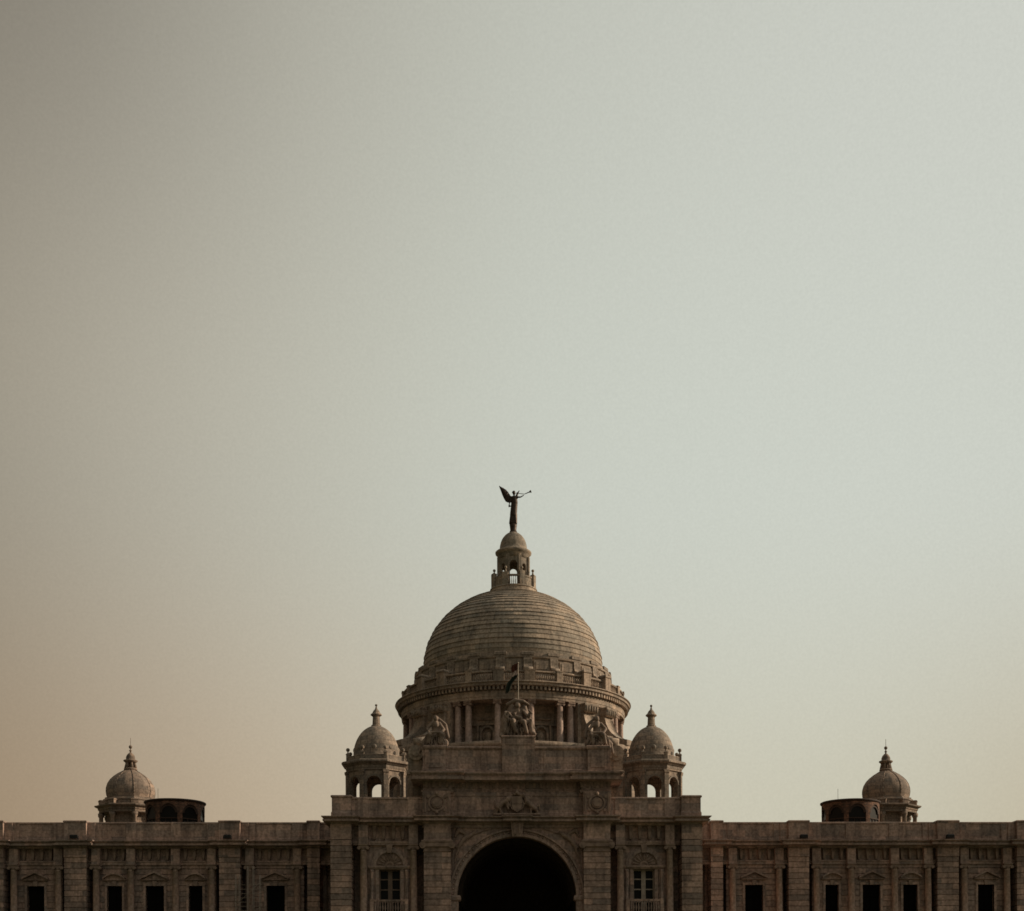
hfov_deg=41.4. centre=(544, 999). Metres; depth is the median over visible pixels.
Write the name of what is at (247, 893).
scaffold
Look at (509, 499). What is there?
angel statue
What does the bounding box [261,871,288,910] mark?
window
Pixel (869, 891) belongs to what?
window
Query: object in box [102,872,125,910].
window
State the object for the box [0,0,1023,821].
sky
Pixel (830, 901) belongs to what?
window
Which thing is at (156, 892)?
window
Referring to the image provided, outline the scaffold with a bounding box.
[234,866,261,910]
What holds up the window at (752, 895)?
in the domed memorial
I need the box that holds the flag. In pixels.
[506,662,518,698]
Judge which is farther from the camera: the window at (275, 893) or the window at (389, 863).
the window at (275, 893)
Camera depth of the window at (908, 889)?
136.35 m
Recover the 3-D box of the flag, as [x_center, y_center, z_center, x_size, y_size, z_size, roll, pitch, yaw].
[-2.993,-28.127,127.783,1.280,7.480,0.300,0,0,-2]
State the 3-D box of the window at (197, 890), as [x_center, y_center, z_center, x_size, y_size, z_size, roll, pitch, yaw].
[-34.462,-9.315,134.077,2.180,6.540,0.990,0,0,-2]
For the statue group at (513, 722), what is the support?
on the domed memorial
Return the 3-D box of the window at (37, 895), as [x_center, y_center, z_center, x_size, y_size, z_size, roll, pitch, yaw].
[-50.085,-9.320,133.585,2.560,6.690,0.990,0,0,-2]
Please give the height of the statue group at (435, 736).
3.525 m
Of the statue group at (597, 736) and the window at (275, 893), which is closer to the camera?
the statue group at (597, 736)
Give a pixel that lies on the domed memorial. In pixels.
(478, 813)
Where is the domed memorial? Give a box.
[0,523,1023,910]
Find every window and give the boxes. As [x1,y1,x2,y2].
[21,871,48,910]
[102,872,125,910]
[140,871,168,910]
[184,872,206,910]
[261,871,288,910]
[368,845,409,910]
[624,845,664,910]
[740,870,767,910]
[821,871,842,910]
[858,870,885,910]
[899,871,921,910]
[973,870,999,910]
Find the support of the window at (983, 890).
in the domed memorial
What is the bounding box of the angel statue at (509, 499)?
[499,486,531,523]
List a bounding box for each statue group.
[419,716,449,753]
[499,698,535,737]
[583,716,613,753]

